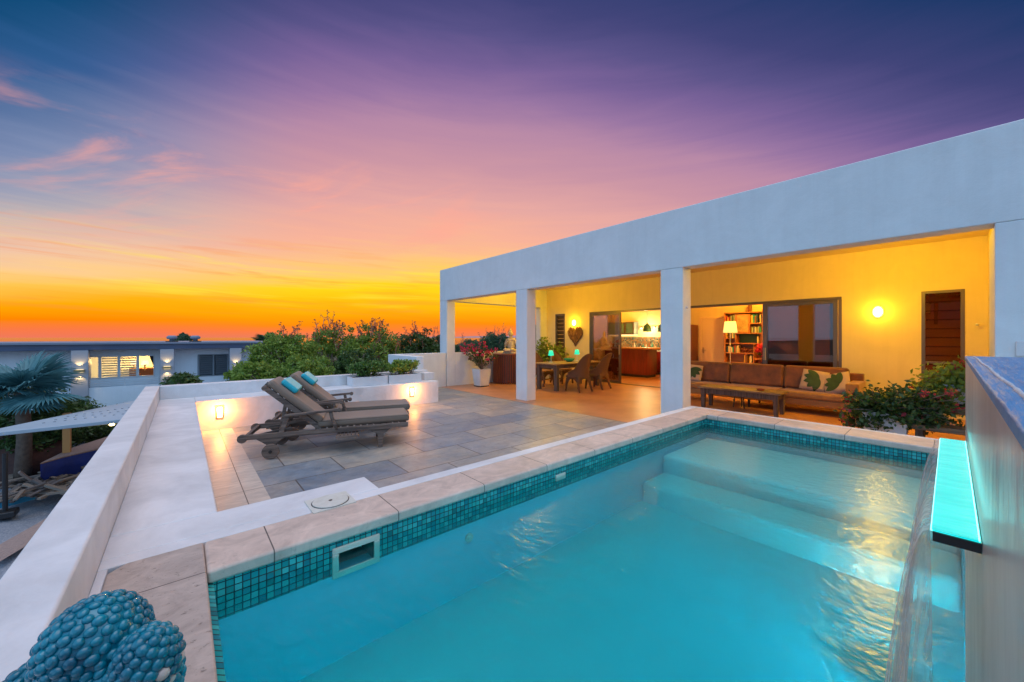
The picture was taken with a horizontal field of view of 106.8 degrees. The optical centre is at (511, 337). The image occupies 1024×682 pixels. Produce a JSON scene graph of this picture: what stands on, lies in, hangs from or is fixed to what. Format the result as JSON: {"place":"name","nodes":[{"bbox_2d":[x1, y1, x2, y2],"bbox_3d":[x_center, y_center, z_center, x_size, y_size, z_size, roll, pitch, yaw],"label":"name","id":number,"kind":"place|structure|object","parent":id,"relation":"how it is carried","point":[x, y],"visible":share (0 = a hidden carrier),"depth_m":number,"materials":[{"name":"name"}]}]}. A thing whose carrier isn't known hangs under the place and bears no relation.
{"place":"outdoors","nodes":[
{"label":"outdoors","id":0,"kind":"place"},
{"bbox_2d":[0,519,44,560],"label":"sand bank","id":1,"kind":"structure","parent":0,"point":[14,544],"depth_m":8.33,"materials":[{"name":"beige sand"}]},
{"bbox_2d":[0,444,81,578],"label":"gravel yard","id":2,"kind":"structure","parent":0,"point":[31,513],"depth_m":9.97,"materials":[{"name":"grey gravel"}]},
{"bbox_2d":[0,453,19,519],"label":"parasol stand","id":3,"kind":"object","parent":2,"relation":"on","point":[6,512],"visible":1,"depth_m":9.79,"materials":[{"name":"black metal"}]},
{"bbox_2d":[0,496,34,507],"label":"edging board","id":4,"kind":"object","parent":2,"relation":"on","point":[22,499],"visible":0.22,"depth_m":10.58,"materials":[{"name":"blue"}]},
{"bbox_2d":[0,438,71,488],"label":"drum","id":5,"kind":"object","parent":2,"relation":"on","point":[41,456],"visible":0.17,"depth_m":12.03,"materials":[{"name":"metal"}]},
{"bbox_2d":[0,465,85,502],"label":"scrap heap","id":6,"kind":"object","parent":2,"relation":"on","point":[44,489],"visible":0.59,"depth_m":10.71,"materials":[{"name":"wood"}]},
{"bbox_2d":[18,470,36,484],"bbox_3d":[-13.791,4.125,10.927,0.220,0.679,0.498,0,0,38],"label":"plank","id":7,"kind":"object","parent":6,"relation":"on","point":[24,475],"visible":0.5,"depth_m":10.80,"materials":[{"name":"wood"}]},
{"bbox_2d":[0,350,90,478],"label":"palm tree","id":8,"kind":"object","parent":2,"relation":"on","point":[47,374],"visible":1,"depth_m":11.47,"materials":[{"name":"green plant"}]},
{"bbox_2d":[0,386,95,453],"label":"shrub","id":9,"kind":"object","parent":2,"relation":"on","point":[7,442],"visible":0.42,"depth_m":12.37,"materials":[{"name":"green plant"}]},
{"bbox_2d":[10,400,115,440],"bbox_3d":[-17.142,3.665,14.333,3.215,2.495,3.582,0,0,20],"label":"shrub","id":10,"kind":"object","parent":2,"relation":"on","point":[92,431],"visible":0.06,"depth_m":14.51,"materials":[{"name":"green plant"}]},
{"bbox_2d":[0,400,134,457],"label":"canopy","id":11,"kind":"object","parent":2,"relation":"on","point":[110,415],"visible":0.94,"depth_m":10.66,"materials":[{"name":"grey"}]},
{"bbox_2d":[40,437,106,479],"bbox_3d":[-14.079,4.165,13.191,2.265,1.030,3.690,0,0,-41],"label":"boat","id":12,"kind":"object","parent":2,"relation":"on","point":[75,461],"visible":0.26,"depth_m":11.88,"materials":[{"name":"blue"}]},
{"bbox_2d":[71,426,112,445],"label":"shrub","id":13,"kind":"object","parent":2,"relation":"on","point":[90,438],"visible":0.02,"depth_m":15.03,"materials":[{"name":"green plant"}]},
{"bbox_2d":[87,423,117,440],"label":"shrub","id":14,"kind":"object","parent":2,"relation":"on","point":[107,433],"visible":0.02,"depth_m":15.51,"materials":[{"name":"green plant"}]},
{"bbox_2d":[158,371,203,384],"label":"shrub","id":15,"kind":"object","parent":2,"relation":"on","point":[185,377],"visible":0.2,"depth_m":7.27,"materials":[{"name":"green plant"}]},
{"bbox_2d":[223,360,276,380],"bbox_3d":[-6.318,2.732,9.347,1.270,4.351,1.194,0,0,-41],"label":"shrub","id":16,"kind":"object","parent":2,"relation":"on","point":[245,370],"visible":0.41,"depth_m":9.08,"materials":[{"name":"green plant"}]},
{"bbox_2d":[241,321,327,375],"bbox_3d":[-6.822,2.206,11.277,2.377,5.398,2.112,0,0,-41],"label":"tree","id":17,"kind":"object","parent":2,"relation":"on","point":[276,349],"visible":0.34,"depth_m":10.94,"materials":[{"name":"green plant"}]},
{"bbox_2d":[271,352,335,377],"bbox_3d":[-5.487,2.629,10.086,1.698,4.550,1.546,0,0,-41],"label":"shrub","id":18,"kind":"object","parent":2,"relation":"on","point":[317,366],"visible":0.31,"depth_m":9.89,"materials":[{"name":"green plant"}]},
{"bbox_2d":[306,310,362,370],"bbox_3d":[-6.210,1.984,13.182,2.147,5.848,2.306,0,0,21],"label":"tree","id":19,"kind":"object","parent":2,"relation":"on","point":[331,349],"visible":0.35,"depth_m":13.00,"materials":[{"name":"green plant"}]},
{"bbox_2d":[331,348,386,374],"bbox_3d":[-4.577,2.605,11.366,1.852,4.595,1.631,0,0,-41],"label":"shrub","id":20,"kind":"object","parent":2,"relation":"on","point":[341,363],"visible":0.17,"depth_m":11.00,"materials":[{"name":"green plant"}]},
{"bbox_2d":[342,317,404,372],"bbox_3d":[-4.971,2.082,13.772,2.531,5.643,2.314,0,0,-41],"label":"tree","id":21,"kind":"object","parent":2,"relation":"on","point":[382,346],"visible":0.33,"depth_m":13.55,"materials":[{"name":"green plant"}]},
{"bbox_2d":[392,321,439,353],"bbox_3d":[-4.403,2.061,17.431,2.902,5.686,3.035,0,0,-41],"label":"tree","id":22,"kind":"object","parent":2,"relation":"on","point":[422,344],"visible":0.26,"depth_m":17.15,"materials":[{"name":"green plant"}]},
{"bbox_2d":[433,327,459,352],"bbox_3d":[-4.040,1.958,22.829,2.410,5.905,2.295,0,0,-41],"label":"tree","id":23,"kind":"object","parent":2,"relation":"on","point":[437,338],"visible":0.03,"depth_m":22.94,"materials":[{"name":"green plant"}]},
{"bbox_2d":[297,500,964,681],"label":"floor","id":24,"kind":"structure","parent":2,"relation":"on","point":[641,591],"depth_m":2.27,"materials":[{"name":"teal liquid"}]},
{"bbox_2d":[965,356,1023,681],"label":"waterfall wall","id":25,"kind":"structure","parent":24,"relation":"on","point":[994,570],"depth_m":0.38,"materials":[{"name":"stone"}]},
{"bbox_2d":[930,438,981,553],"bbox_3d":[0.891,0.279,0.766,0.750,0.016,0.046,0,0,-41],"label":"waterfall spout","id":26,"kind":"object","parent":25,"relation":"attached to","point":[954,521],"visible":1,"depth_m":0.63,"materials":[{"name":"teal metal"}]},
{"bbox_2d":[885,446,936,681],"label":"waterfall","id":27,"kind":"structure","parent":26,"relation":"attached to","point":[908,582],"depth_m":0.76,"materials":[{"name":"liquid"}]},
{"bbox_2d":[0,386,216,681],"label":"parapet wall","id":28,"kind":"structure","parent":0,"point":[146,466],"depth_m":2.08,"materials":[{"name":"paint"}]},
{"bbox_2d":[0,338,484,348],"bbox_3d":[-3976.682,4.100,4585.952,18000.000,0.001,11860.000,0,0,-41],"label":"sea","id":29,"kind":"structure","parent":0,"point":[458,340],"depth_m":771.80,"materials":[{"name":"grey liquid"}]},
{"bbox_2d":[232,387,625,498],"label":"terrace floor","id":30,"kind":"structure","parent":0,"point":[451,429],"depth_m":5.38,"materials":[{"name":"grey tile"}]},
{"bbox_2d":[201,428,270,511],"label":"terrace border path","id":31,"kind":"structure","parent":30,"relation":"on","point":[235,480],"depth_m":4.21,"materials":[{"name":"beige tile"}]},
{"bbox_2d":[160,369,437,431],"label":"bench wall","id":32,"kind":"structure","parent":30,"relation":"on","point":[247,402],"depth_m":6.68,"materials":[{"name":"paint"}]},
{"bbox_2d":[216,406,223,418],"bbox_3d":[-4.755,1.215,6.185,0.096,0.200,0.026,0,0,-41],"label":"step light","id":33,"kind":"object","parent":32,"relation":"attached to","point":[219,411],"visible":1,"depth_m":6.18,"materials":[{"name":"white metal"}]},
{"bbox_2d":[345,360,387,386],"bbox_3d":[-3.066,0.738,8.101,0.839,0.538,0.632,0,0,-41],"label":"planter","id":34,"kind":"object","parent":32,"relation":"on","point":[366,378],"visible":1,"depth_m":7.99,"materials":[{"name":"white paint"}]},
{"bbox_2d":[383,358,420,383],"bbox_3d":[-2.469,0.734,8.628,0.866,0.547,0.544,0,0,-41],"label":"planter","id":35,"kind":"object","parent":32,"relation":"on","point":[401,367],"visible":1,"depth_m":8.50,"materials":[{"name":"white paint"}]},
{"bbox_2d":[410,387,413,396],"bbox_3d":[-2.209,1.200,8.393,0.096,0.200,0.026,0,0,-41],"label":"step light","id":36,"kind":"object","parent":32,"relation":"attached to","point":[411,391],"visible":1,"depth_m":8.38,"materials":[{"name":"white glass"}]},
{"bbox_2d":[237,377,408,458],"bbox_3d":[-2.467,1.018,5.199,2.030,0.962,0.869,0,0,-22],"label":"sun lounger","id":37,"kind":"object","parent":30,"relation":"on","point":[296,401],"visible":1,"depth_m":4.97,"materials":[{"name":"brown wood"}]},
{"bbox_2d":[265,371,409,440],"bbox_3d":[-2.683,1.018,6.048,2.030,0.962,0.869,0,0,-21],"label":"sun lounger","id":38,"kind":"object","parent":30,"relation":"on","point":[312,389],"visible":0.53,"depth_m":5.88,"materials":[{"name":"brown wood"}]},
{"bbox_2d":[388,353,445,386],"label":"garden wall","id":39,"kind":"structure","parent":30,"relation":"on","point":[435,363],"depth_m":11.32,"materials":[{"name":"white paint"}]},
{"bbox_2d":[419,335,515,337],"bbox_3d":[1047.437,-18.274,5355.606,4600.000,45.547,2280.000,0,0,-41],"label":"hills","id":40,"kind":"structure","parent":0,"point":[475,337],"depth_m":4301.38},
{"bbox_2d":[0,0,1023,337],"label":"sky","id":41,"kind":"structure","parent":0,"point":[202,168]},
{"bbox_2d":[88,406,964,681],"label":"swimming pool","id":42,"kind":"structure","parent":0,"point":[290,588],"depth_m":2.59,"materials":[{"name":"paint"}]},
{"bbox_2d":[2,589,186,681],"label":"sculpture","id":43,"kind":"object","parent":42,"relation":"on","point":[120,635],"visible":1,"depth_m":0.70,"materials":[{"name":"teal ceramic"}]},
{"bbox_2d":[304,491,356,513],"bbox_3d":[-1.114,1.005,2.333,0.243,0.014,0.215,0,0,-41],"label":"skimmer lid","id":44,"kind":"object","parent":42,"relation":"on","point":[327,502],"visible":1,"depth_m":2.31,"materials":[{"name":"beige plastic"}]},
{"bbox_2d":[632,425,964,550],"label":"water","id":45,"kind":"structure","parent":42,"relation":"in","point":[808,458],"depth_m":3.76,"materials":[{"name":"teal liquid"}]},
{"bbox_2d":[621,347,660,377],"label":"kitchen island","id":46,"kind":"structure","parent":0,"point":[638,361],"depth_m":14.41,"materials":[{"name":"red wood"}]},
{"bbox_2d":[691,325,697,360],"bbox_3d":[6.082,0.523,13.769,0.670,1.946,1.000,0,0,-41],"label":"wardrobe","id":47,"kind":"object","parent":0,"point":[694,342],"visible":0.04,"depth_m":13.42,"materials":[{"name":"brown wood"}]},
{"bbox_2d":[444,377,964,440],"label":"patio floor","id":48,"kind":"structure","parent":0,"point":[626,403],"depth_m":8.63,"materials":[{"name":"beige tile"}]},
{"bbox_2d":[460,341,498,386],"bbox_3d":[-1.016,0.795,11.755,0.960,1.407,1.439,0,0,-41],"label":"potted plant","id":49,"kind":"object","parent":48,"relation":"on","point":[481,376],"visible":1,"depth_m":11.59,"materials":[{"name":"pink plant"}]},
{"bbox_2d":[493,353,515,383],"bbox_3d":[-0.070,1.008,12.673,1.219,0.945,1.060,0,0,-41],"label":"cabinet","id":50,"kind":"object","parent":48,"relation":"on","point":[504,368],"visible":0.59,"depth_m":12.18,"materials":[{"name":"brown wood"}]},
{"bbox_2d":[503,328,515,353],"bbox_3d":[-0.059,0.110,12.456,0.472,0.848,0.390,0,0,27],"label":"statue","id":51,"kind":"object","parent":50,"relation":"on","point":[510,343],"visible":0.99,"depth_m":12.40,"materials":[{"name":"stone"}]},
{"bbox_2d":[536,337,551,379],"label":"potted plant","id":52,"kind":"object","parent":48,"relation":"on","point":[543,352],"visible":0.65,"depth_m":13.53,"materials":[{"name":"green plant"}]},
{"bbox_2d":[536,352,553,386],"bbox_3d":[0.900,0.970,11.955,0.737,1.072,0.608,0,0,44],"label":"wicker chair","id":53,"kind":"object","parent":48,"relation":"on","point":[546,371],"visible":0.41,"depth_m":11.85,"materials":[{"name":"brown wicker"}]},
{"bbox_2d":[546,341,568,378],"bbox_3d":[1.556,0.807,13.838,1.058,1.382,0.953,0,0,-41],"label":"potted plant","id":54,"kind":"object","parent":48,"relation":"on","point":[558,349],"visible":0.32,"depth_m":13.78,"materials":[{"name":"green plant"}]},
{"bbox_2d":[550,350,572,383],"bbox_3d":[1.593,0.970,12.596,0.608,1.072,0.737,0,0,-37],"label":"wicker chair","id":55,"kind":"object","parent":48,"relation":"on","point":[558,357],"visible":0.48,"depth_m":12.52,"materials":[{"name":"brown wicker"}]},
{"bbox_2d":[536,360,599,390],"bbox_3d":[1.726,1.116,11.503,2.120,0.762,0.920,0,0,-41],"label":"dining table","id":56,"kind":"object","parent":48,"relation":"on","point":[556,366],"visible":0.72,"depth_m":11.03,"materials":[{"name":"brown wood"}]},
{"bbox_2d":[564,358,574,361],"bbox_3d":[1.745,0.684,11.573,0.340,0.100,0.340,0,0,-41],"label":"bowl","id":57,"kind":"object","parent":56,"relation":"on","point":[569,359],"visible":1,"depth_m":11.48,"materials":[{"name":"green glass"}]},
{"bbox_2d":[565,354,592,392],"bbox_3d":[1.909,0.970,10.573,0.608,1.072,0.737,0,0,-34],"label":"wicker chair","id":58,"kind":"object","parent":48,"relation":"on","point":[578,373],"visible":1,"depth_m":10.37,"materials":[{"name":"brown wicker"}]},
{"bbox_2d":[585,353,611,389],"bbox_3d":[2.578,0.970,11.114,0.737,1.072,0.608,0,0,43],"label":"wicker chair","id":59,"kind":"object","parent":48,"relation":"on","point":[599,372],"visible":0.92,"depth_m":10.90,"materials":[{"name":"brown wicker"}]},
{"bbox_2d":[440,119,1023,419],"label":"villa","id":60,"kind":"object","parent":48,"relation":"on","point":[894,235],"visible":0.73,"depth_m":6.75,"materials":[{"name":"white paint"}]},
{"bbox_2d":[555,314,564,360],"bbox_3d":[1.838,0.035,14.280,0.112,1.830,0.470,0,0,-41],"label":"louvre window","id":61,"kind":"structure","parent":60,"relation":"attached to","point":[559,323],"depth_m":14.30,"materials":[{"name":"wood"}]},
{"bbox_2d":[568,327,582,345],"bbox_3d":[2.274,-0.037,13.648,0.079,0.707,0.687,0,0,-41],"label":"heart wall decoration","id":62,"kind":"object","parent":60,"relation":"attached to","point":[575,335],"depth_m":13.61,"materials":[{"name":"brown wood"}]},
{"bbox_2d":[621,322,637,334],"bbox_3d":[4.940,-0.388,16.924,0.359,0.585,1.300,0,0,-41],"label":"wall cabinet","id":63,"kind":"object","parent":60,"relation":"attached to","point":[629,328],"depth_m":16.50,"materials":[{"name":"grey"}]},
{"bbox_2d":[621,322,624,333],"bbox_3d":[4.811,-0.400,16.813,0.019,0.520,0.400,0,0,-41],"label":"cabinet door","id":64,"kind":"structure","parent":63,"relation":"in","point":[623,323],"depth_m":16.71,"materials":[{"name":"brown"}]},
{"bbox_2d":[625,322,633,333],"bbox_3d":[5.093,-0.400,16.488,0.019,0.520,0.400,0,0,-41],"label":"cabinet door","id":65,"kind":"structure","parent":63,"relation":"in","point":[629,326],"depth_m":16.48,"materials":[{"name":"green"}]},
{"bbox_2d":[621,337,660,372],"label":"backsplash","id":66,"kind":"structure","parent":60,"relation":"on","point":[629,341],"depth_m":16.32,"materials":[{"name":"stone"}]},
{"bbox_2d":[657,352,660,371],"bbox_3d":[5.120,0.980,16.061,0.017,0.780,2.720,0,0,-41],"label":"door front","id":67,"kind":"structure","parent":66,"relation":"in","point":[658,353],"depth_m":15.18,"materials":[{"name":"red wood"}]},
{"bbox_2d":[643,322,650,331],"bbox_3d":[5.116,-1.008,14.402,0.310,1.585,0.310,0,0,-41],"label":"pendant lamp","id":68,"kind":"object","parent":60,"relation":"hanging from","point":[646,327],"visible":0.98,"depth_m":14.29,"materials":[{"name":"green ceramic"}]},
{"bbox_2d":[699,316,723,361],"bbox_3d":[6.995,0.388,13.249,0.068,2.216,0.935,0,0,-41],"label":"interior door","id":69,"kind":"structure","parent":60,"relation":"attached to","point":[711,341],"depth_m":13.30,"materials":[{"name":"brown paint"}]},
{"bbox_2d":[701,319,723,361],"bbox_3d":[6.995,0.421,13.249,0.068,2.138,0.789,0,0,-41],"label":"door panel","id":70,"kind":"structure","parent":69,"relation":"in","point":[712,335],"depth_m":13.27,"materials":[{"name":"brown paint"}]},
{"bbox_2d":[589,297,841,387],"bbox_3d":[4.922,0.309,10.721,0.155,2.375,6.696,0,0,-41],"label":"sliding door","id":71,"kind":"structure","parent":60,"relation":"attached to","point":[802,332],"depth_m":8.91,"materials":[{"name":"grey metal"}]},
{"bbox_2d":[591,312,620,382],"bbox_3d":[3.128,0.331,12.732,0.080,2.297,1.180,0,0,-41],"label":"door leaf","id":72,"kind":"structure","parent":71,"relation":"in","point":[605,327],"depth_m":12.66,"materials":[{"name":"grey glass"}]},
{"bbox_2d":[763,304,763,363],"bbox_3d":[6.594,0.331,8.815,0.080,2.297,1.360,0,0,-41],"label":"door leaf","id":73,"kind":"structure","parent":71,"relation":"in","point":[763,304],"depth_m":9.31,"materials":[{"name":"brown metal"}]},
{"bbox_2d":[764,300,837,366],"bbox_3d":[6.587,0.331,8.743,0.080,2.297,1.380,0,0,-41],"label":"door leaf","id":74,"kind":"structure","parent":71,"relation":"in","point":[795,333],"depth_m":8.70,"materials":[{"name":"grey glass"}]},
{"bbox_2d":[723,321,737,362],"bbox_3d":[6.854,0.498,11.939,0.400,1.999,0.400,0,0,-41],"label":"floor lamp","id":75,"kind":"object","parent":60,"relation":"on","point":[730,327],"visible":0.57,"depth_m":11.81,"materials":[{"name":"brown"}]},
{"bbox_2d":[724,309,762,363],"bbox_3d":[7.563,0.308,12.297,0.400,2.376,1.212,0,0,-41],"label":"bookcase","id":76,"kind":"object","parent":60,"relation":"on","point":[747,339],"visible":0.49,"depth_m":12.40,"materials":[{"name":"brown wood"}]},
{"bbox_2d":[736,314,748,332],"bbox_3d":[7.428,-0.450,12.252,0.022,0.580,0.352,0,0,-41],"label":"picture","id":77,"kind":"object","parent":76,"relation":"on","point":[742,322],"visible":0.89,"depth_m":12.24},
{"bbox_2d":[745,355,748,362],"bbox_3d":[7.580,0.687,12.247,0.200,0.247,0.054,0,0,-41],"label":"book","id":78,"kind":"object","parent":76,"relation":"on","point":[746,358],"visible":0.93,"depth_m":12.19,"materials":[{"name":"brown paper"}]},
{"bbox_2d":[756,314,759,322],"bbox_3d":[7.777,-0.601,12.020,0.200,0.282,0.039,0,0,-41],"label":"book","id":79,"kind":"object","parent":76,"relation":"on","point":[757,318],"visible":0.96,"depth_m":11.98,"materials":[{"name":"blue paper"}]},
{"bbox_2d":[872,305,883,317],"bbox_3d":[7.418,-0.521,7.709,0.120,0.270,0.190,0,0,-41],"label":"wall lamp","id":80,"kind":"object","parent":60,"relation":"attached to","point":[877,311],"visible":1,"depth_m":7.69,"materials":[{"name":"white glass"}]},
{"bbox_2d":[921,289,964,376],"bbox_3d":[8.054,0.100,7.112,0.112,1.960,0.537,0,0,-41],"label":"louvre window","id":81,"kind":"structure","parent":60,"relation":"attached to","point":[943,326],"depth_m":7.11,"materials":[{"name":"brown wood"}]},
{"bbox_2d":[1016,341,1023,355],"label":"wall socket","id":82,"kind":"object","parent":60,"relation":"attached to","point":[1019,348],"depth_m":3.67,"materials":[{"name":"white plastic"}]},
{"bbox_2d":[733,396,744,408],"bbox_3d":[4.867,1.319,8.125,0.360,0.358,0.360,0,0,-41],"label":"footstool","id":83,"kind":"object","parent":48,"relation":"on","point":[741,402],"visible":0.18,"depth_m":8.14,"materials":[{"name":"brown wood"}]},
{"bbox_2d":[698,384,788,416],"bbox_3d":[4.683,1.271,7.780,0.550,0.452,1.500,0,0,-41],"label":"coffee table","id":84,"kind":"object","parent":48,"relation":"on","point":[777,397],"visible":0.98,"depth_m":7.54,"materials":[{"name":"brown wood"}]},
{"bbox_2d":[691,361,865,419],"bbox_3d":[5.374,1.043,8.426,0.880,0.909,3.550,0,0,-41],"label":"sofa","id":85,"kind":"object","parent":48,"relation":"on","point":[771,377],"visible":0.52,"depth_m":8.12,"materials":[{"name":"brown fabric"}]},
{"bbox_2d":[691,364,702,381],"bbox_3d":[4.451,0.870,9.365,0.454,0.424,0.258,0,0,37],"label":"throw pillow","id":86,"kind":"object","parent":85,"relation":"on","point":[696,372],"visible":0.57,"depth_m":9.25,"materials":[{"name":"beige fabric"}]},
{"bbox_2d":[799,369,829,391],"bbox_3d":[6.025,0.860,7.580,0.254,0.449,0.464,0,0,-41],"label":"throw pillow","id":87,"kind":"object","parent":85,"relation":"on","point":[812,380],"visible":0.93,"depth_m":7.53,"materials":[{"name":"beige fabric"}]},
{"bbox_2d":[824,371,849,393],"bbox_3d":[6.216,0.880,7.270,0.277,0.485,0.512,0,0,-31],"label":"throw pillow","id":88,"kind":"object","parent":85,"relation":"on","point":[835,383],"visible":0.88,"depth_m":7.21,"materials":[{"name":"beige fabric"}]},
{"bbox_2d":[833,380,964,434],"bbox_3d":[4.681,0.995,4.645,0.974,1.006,1.146,0,0,-41],"label":"potted plant","id":89,"kind":"object","parent":48,"relation":"on","point":[899,410],"visible":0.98,"depth_m":4.49,"materials":[{"name":"green plant"}]},
{"bbox_2d":[911,407,964,436],"bbox_3d":[5.309,1.163,4.502,0.920,0.667,0.900,0,0,-41],"label":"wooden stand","id":90,"kind":"object","parent":48,"relation":"on","point":[953,429],"visible":0.18,"depth_m":4.36,"materials":[{"name":"brown wood"}]},
{"bbox_2d":[906,355,964,406],"bbox_3d":[5.422,0.608,4.770,0.761,0.811,0.714,0,0,-41],"label":"potted plant","id":91,"kind":"object","parent":90,"relation":"on","point":[948,376],"visible":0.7,"depth_m":4.61,"materials":[{"name":"green plant"}]},
{"bbox_2d":[754,343,762,358],"bbox_3d":[7.081,0.485,10.447,0.598,0.871,0.642,0,0,-10],"label":"flower vase","id":92,"kind":"object","parent":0,"point":[759,349],"visible":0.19,"depth_m":10.52,"materials":[{"name":"red plant"}]},
{"label":"ground","id":93,"kind":"structure","parent":0,"visible":0},
{"bbox_2d":[0,341,262,444],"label":"neighbour house","id":94,"kind":"structure","parent":93,"relation":"on","point":[103,367],"depth_m":18.22,"materials":[{"name":"white paint"}]},
{"bbox_2d":[90,355,154,378],"bbox_3d":[-18.690,1.394,18.290,2.205,1.073,0.196,0,0,-41],"label":"window","id":95,"kind":"structure","parent":94,"relation":"in","point":[152,357],"depth_m":18.16,"materials":[{"name":"white"}]},
{"bbox_2d":[129,367,152,375],"bbox_3d":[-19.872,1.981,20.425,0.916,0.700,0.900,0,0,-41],"label":"bed","id":96,"kind":"object","parent":94,"relation":"in","point":[147,371],"visible":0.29,"depth_m":20.16,"materials":[{"name":"brown wood"}]},
{"bbox_2d":[141,360,147,369],"bbox_3d":[-19.407,1.471,20.100,0.280,0.520,0.280,0,0,-41],"label":"table lamp","id":97,"kind":"object","parent":94,"relation":"in","point":[144,362],"visible":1,"depth_m":20.05,"materials":[{"name":"white metal"}]},
{"bbox_2d":[165,335,177,341],"bbox_3d":[-18.004,0.069,20.126,0.520,0.350,0.520,0,0,-41],"label":"roof vent","id":98,"kind":"object","parent":94,"relation":"on","point":[171,338],"visible":0.94,"depth_m":20.01,"materials":[{"name":"grey metal"}]},
{"bbox_2d":[189,336,200,341],"bbox_3d":[-17.284,0.069,20.750,0.520,0.350,0.520,0,0,-41],"label":"roof vent","id":99,"kind":"object","parent":94,"relation":"on","point":[195,338],"visible":1,"depth_m":20.62,"materials":[{"name":"grey metal"}]},
{"bbox_2d":[198,354,228,376],"bbox_3d":[-16.120,1.481,20.521,1.322,1.171,0.190,0,0,-41],"label":"window","id":100,"kind":"structure","parent":94,"relation":"in","point":[208,364],"depth_m":20.45,"materials":[{"name":"grey glass"}]},
{"bbox_2d":[175,332,192,340],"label":"tree","id":101,"kind":"object","parent":93,"relation":"on","point":[182,336],"visible":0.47,"depth_m":31.57,"materials":[{"name":"green plant"}]},
{"bbox_2d":[252,333,276,340],"bbox_3d":[-24.665,2.146,38.183,2.630,5.516,2.289,0,0,-3],"label":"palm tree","id":102,"kind":"object","parent":93,"relation":"on","point":[258,337],"visible":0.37,"depth_m":37.60,"materials":[{"name":"green plant"}]},
{"bbox_2d":[455,334,471,351],"bbox_3d":[-4.027,2.250,30.913,3.170,5.305,2.797,0,0,-41],"label":"tree","id":103,"kind":"object","parent":93,"relation":"on","point":[463,345],"visible":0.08,"depth_m":30.54,"materials":[{"name":"green plant"}]},
{"bbox_2d":[457,339,479,350],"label":"tree","id":104,"kind":"object","parent":93,"relation":"on","point":[468,341],"visible":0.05,"depth_m":40.78,"materials":[{"name":"green plant"}]},
{"bbox_2d":[474,323,515,351],"bbox_3d":[-1.231,1.806,30.844,4.427,6.196,4.081,0,0,-41],"label":"tree","id":105,"kind":"object","parent":93,"relation":"on","point":[492,340],"visible":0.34,"depth_m":29.77,"materials":[{"name":"green plant"}]}
]}

